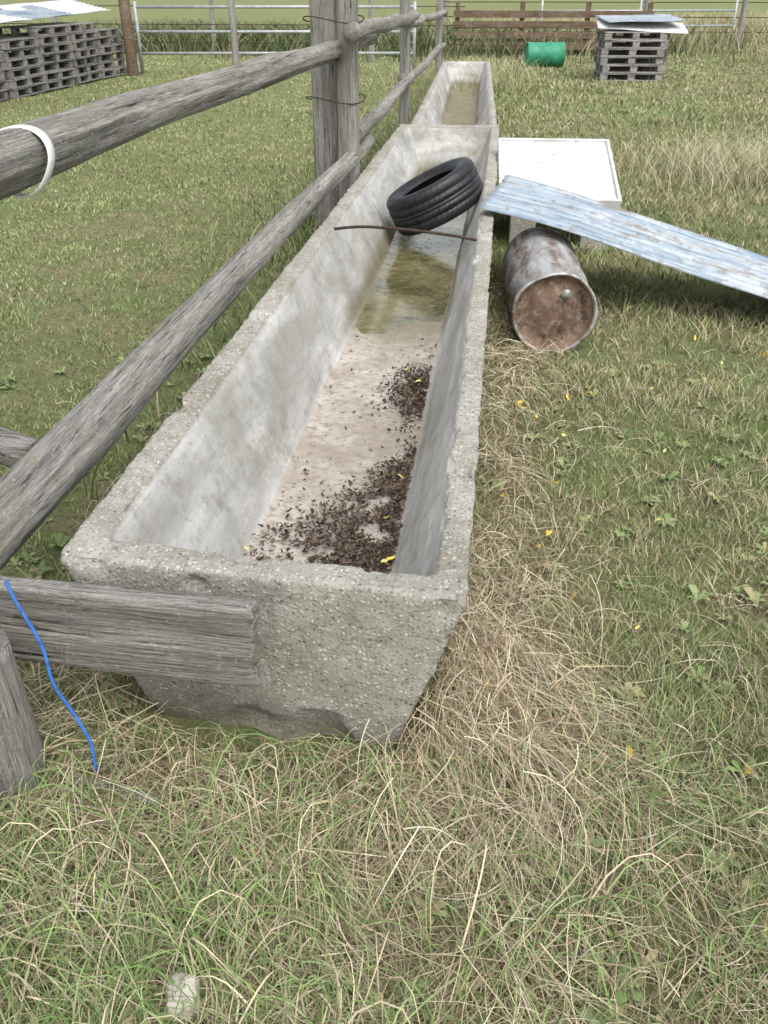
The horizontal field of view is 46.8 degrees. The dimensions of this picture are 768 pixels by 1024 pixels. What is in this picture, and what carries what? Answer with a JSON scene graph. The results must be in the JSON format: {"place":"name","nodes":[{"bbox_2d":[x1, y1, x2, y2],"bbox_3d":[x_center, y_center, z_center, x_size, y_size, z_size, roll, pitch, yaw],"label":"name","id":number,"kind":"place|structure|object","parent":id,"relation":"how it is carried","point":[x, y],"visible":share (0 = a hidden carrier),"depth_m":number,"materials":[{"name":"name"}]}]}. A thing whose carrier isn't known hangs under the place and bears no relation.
{"place":"outdoors","nodes":[
{"label":"outdoors","id":0,"kind":"place"},
{"bbox_2d":[0,0,767,1023],"bbox_3d":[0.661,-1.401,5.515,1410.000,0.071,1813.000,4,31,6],"label":"ground","id":1,"kind":"structure","parent":0,"point":[64,516],"depth_m":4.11,"materials":[{"name":"green plant"}]},
{"bbox_2d":[0,51,8,100],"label":"pallet stack","id":2,"kind":"object","parent":1,"relation":"on","point":[4,88],"visible":0.99,"depth_m":14.32,"materials":[{"name":"grey wood"}]},
{"bbox_2d":[0,37,46,98],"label":"pallet stack","id":3,"kind":"object","parent":1,"relation":"on","point":[17,47],"visible":0.9,"depth_m":14.87,"materials":[{"name":"grey wood"}]},
{"bbox_2d":[0,24,76,90],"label":"pallet stack","id":4,"kind":"object","parent":1,"relation":"on","point":[51,43],"visible":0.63,"depth_m":15.91,"materials":[{"name":"grey wood"}]},
{"bbox_2d":[27,22,101,83],"bbox_3d":[-6.087,-8.832,17.063,0.927,0.996,1.322,4,31,6],"label":"pallet stack","id":5,"kind":"object","parent":1,"relation":"on","point":[78,37],"visible":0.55,"depth_m":17.02,"materials":[{"name":"grey wood"}]},
{"bbox_2d":[61,28,126,78],"bbox_3d":[-5.952,-9.417,18.194,0.896,0.856,1.300,4,31,6],"label":"pallet stack","id":6,"kind":"object","parent":1,"relation":"on","point":[107,51],"visible":0.38,"depth_m":18.20,"materials":[{"name":"grey wood"}]},
{"bbox_2d":[164,972,200,1021],"bbox_3d":[-0.358,0.866,1.587,0.066,0.066,0.083,4,31,6],"label":"pale stone","id":7,"kind":"object","parent":1,"relation":"on","point":[170,1003],"visible":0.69,"depth_m":1.57,"materials":[{"name":"beige stone"}]},
{"bbox_2d":[0,0,447,829],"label":"log rail fence","id":8,"kind":"object","parent":1,"relation":"on","point":[42,478],"visible":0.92,"depth_m":2.82,"materials":[{"name":"grey wood"}]},
{"bbox_2d":[4,580,96,771],"bbox_3d":[-0.715,0.358,1.908,0.209,0.424,0.023,20,36,30],"label":"blue rope","id":9,"kind":"object","parent":8,"relation":"attached to","point":[46,660],"visible":0.99,"depth_m":1.89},
{"bbox_2d":[0,575,261,686],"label":"wooden plank","id":10,"kind":"object","parent":8,"relation":"attached to","point":[205,638],"visible":0.98,"depth_m":1.93,"materials":[{"name":"grey wood"}]},
{"bbox_2d":[0,0,465,75],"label":"wire fence","id":11,"kind":"object","parent":1,"relation":"on","point":[128,37],"visible":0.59,"depth_m":18.36,"materials":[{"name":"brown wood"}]},
{"bbox_2d":[80,85,421,503],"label":"nettle weeds","id":12,"kind":"object","parent":1,"relation":"on","point":[306,224],"visible":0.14,"depth_m":6.08,"materials":[{"name":"plant"}]},
{"bbox_2d":[132,1,416,74],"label":"tubular steel gate","id":13,"kind":"structure","parent":1,"relation":"on","point":[138,31],"depth_m":18.45,"materials":[{"name":"silver metal"}]},
{"bbox_2d":[60,124,498,752],"bbox_3d":[0.163,-1.487,5.256,0.950,0.584,7.479,4,31,6],"label":"concrete trough","id":14,"kind":"object","parent":1,"relation":"on","point":[244,436],"visible":0.72,"depth_m":2.70,"materials":[{"name":"grey concrete"}]},
{"bbox_2d":[243,335,436,573],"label":"rotten leaves","id":15,"kind":"object","parent":14,"relation":"on","point":[376,552],"visible":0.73,"depth_m":2.84,"materials":[{"name":"plant"}]},
{"bbox_2d":[334,225,476,241],"bbox_3d":[0.093,-1.478,4.684,0.818,0.052,0.045,9,32,15],"label":"bent rod","id":16,"kind":"object","parent":14,"relation":"attached to","point":[407,229],"visible":0.99,"depth_m":4.65,"materials":[{"name":"metal"}]},
{"bbox_2d":[356,171,466,357],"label":"puddle water","id":17,"kind":"structure","parent":14,"relation":"in","point":[412,282],"depth_m":5.22,"materials":[{"name":"liquid"}]},
{"bbox_2d":[386,157,482,235],"bbox_3d":[0.336,-2.083,5.860,0.632,0.250,0.632,-23,28,14],"label":"car tyre","id":18,"kind":"object","parent":14,"relation":"on","point":[438,195],"visible":0.98,"depth_m":5.65,"materials":[{"name":"rubber"}]},
{"bbox_2d":[0,256,767,1023],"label":"dry hay","id":19,"kind":"object","parent":1,"relation":"on","point":[504,748],"visible":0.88,"depth_m":1.84,"materials":[{"name":"plant"}]},
{"bbox_2d":[61,770,160,805],"bbox_3d":[-0.604,0.611,1.961,0.244,0.028,0.025,10,32,16],"label":"wooden stick","id":20,"kind":"object","parent":19,"relation":"on","point":[149,800],"visible":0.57,"depth_m":1.95,"materials":[{"name":"grey wood"}]},
{"bbox_2d":[0,339,767,1023],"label":"broadleaf weeds","id":21,"kind":"object","parent":1,"relation":"on","point":[60,541],"visible":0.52,"depth_m":1.93,"materials":[{"name":"green plant"}]},
{"bbox_2d":[0,15,767,66],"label":"hedge weeds","id":22,"kind":"object","parent":1,"relation":"on","point":[267,42],"visible":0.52,"depth_m":24.43,"materials":[{"name":"plant"}]},
{"bbox_2d":[360,81,452,168],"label":"nettle weeds","id":23,"kind":"object","parent":1,"relation":"on","point":[412,111],"visible":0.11,"depth_m":11.43,"materials":[{"name":"plant"}]},
{"bbox_2d":[411,61,496,126],"bbox_3d":[1.050,-5.548,12.133,0.848,0.572,8.503,3,31,5],"label":"concrete trough","id":24,"kind":"object","parent":1,"relation":"on","point":[476,107],"visible":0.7,"depth_m":12.49,"materials":[{"name":"grey concrete"}]},
{"bbox_2d":[244,235,764,854],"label":"yellow leaves","id":25,"kind":"object","parent":1,"relation":"on","point":[748,769],"visible":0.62,"depth_m":3.04,"materials":[{"name":"plant"}]},
{"bbox_2d":[524,41,565,66],"bbox_3d":[3.703,-10.550,20.473,0.868,0.544,0.543,-2,31,-3],"label":"green barrel","id":26,"kind":"object","parent":1,"relation":"on","point":[544,51],"visible":0.93,"depth_m":20.26,"materials":[{"name":"plastic"}]},
{"bbox_2d":[503,227,597,351],"bbox_3d":[0.879,-1.216,4.811,0.428,0.424,0.964,2,31,3],"label":"rusty barrel","id":27,"kind":"object","parent":1,"relation":"on","point":[551,294],"visible":0.98,"depth_m":4.46,"materials":[{"name":"metal"}]},
{"bbox_2d":[453,2,654,55],"bbox_3d":[4.438,-12.738,23.505,5.225,1.318,0.176,2,31,3],"label":"plank pen","id":28,"kind":"object","parent":1,"relation":"on","point":[522,13],"visible":0.55,"depth_m":23.40,"materials":[{"name":"brown wood"}]},
{"bbox_2d":[498,138,621,250],"bbox_3d":[1.256,-2.352,6.557,0.869,0.633,1.005,4,31,6],"label":"white panel","id":29,"kind":"object","parent":1,"relation":"on","point":[584,167],"visible":0.61,"depth_m":6.50,"materials":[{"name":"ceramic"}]},
{"bbox_2d":[443,0,767,45],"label":"wire fence","id":30,"kind":"object","parent":1,"relation":"on","point":[742,19],"visible":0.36,"depth_m":27.14,"materials":[{"name":"grey metal"}]},
{"bbox_2d":[479,175,767,298],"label":"corrugated metal sheet","id":31,"kind":"object","parent":1,"relation":"on","point":[697,255],"visible":1,"depth_m":5.07,"materials":[{"name":"metal"}]},
{"bbox_2d":[593,30,668,81],"bbox_3d":[4.825,-8.973,17.444,1.276,0.856,0.865,1,31,1],"label":"pallet stack","id":32,"kind":"object","parent":1,"relation":"on","point":[629,64],"visible":0.98,"depth_m":17.23,"materials":[{"name":"grey wood"}]},
{"bbox_2d":[595,14,688,33],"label":"roofing sheets","id":33,"kind":"object","parent":32,"relation":"on","point":[662,23],"visible":1,"depth_m":17.19,"materials":[{"name":"white metal"}]},
{"bbox_2d":[605,29,669,76],"bbox_3d":[5.089,-9.426,18.210,1.321,0.855,0.945,4,31,6],"label":"pallet stack","id":34,"kind":"object","parent":1,"relation":"on","point":[637,51],"visible":0.08,"depth_m":17.97,"materials":[{"name":"grey wood"}]},
{"bbox_2d":[539,0,738,47],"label":"steel gate","id":35,"kind":"structure","parent":1,"relation":"on","point":[699,10],"depth_m":26.45,"materials":[{"name":"silver metal"}]},
{"bbox_2d":[535,118,767,216],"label":"tall dry grass","id":36,"kind":"structure","parent":1,"relation":"on","point":[743,163],"depth_m":8.46,"materials":[{"name":"plant"}]},
{"bbox_2d":[138,6,767,69],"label":"tall dry grass","id":37,"kind":"structure","parent":0,"point":[761,24],"depth_m":28.92,"materials":[{"name":"plant"}]},
{"bbox_2d":[369,50,567,100],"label":"tall dry grass","id":38,"kind":"structure","parent":0,"point":[498,76],"depth_m":16.80,"materials":[{"name":"plant"}]},
{"bbox_3d":[-6.689,-6.249,12.698,0.899,0.996,1.295,4,31,6],"label":"pallet stack","id":39,"kind":"object","parent":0,"visible":0},
{"bbox_2d":[0,0,109,22],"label":"sheet metal pile","id":40,"kind":"object","parent":39,"relation":"on","point":[18,12],"visible":1,"depth_m":16.51,"materials":[{"name":"white metal"}]}
]}

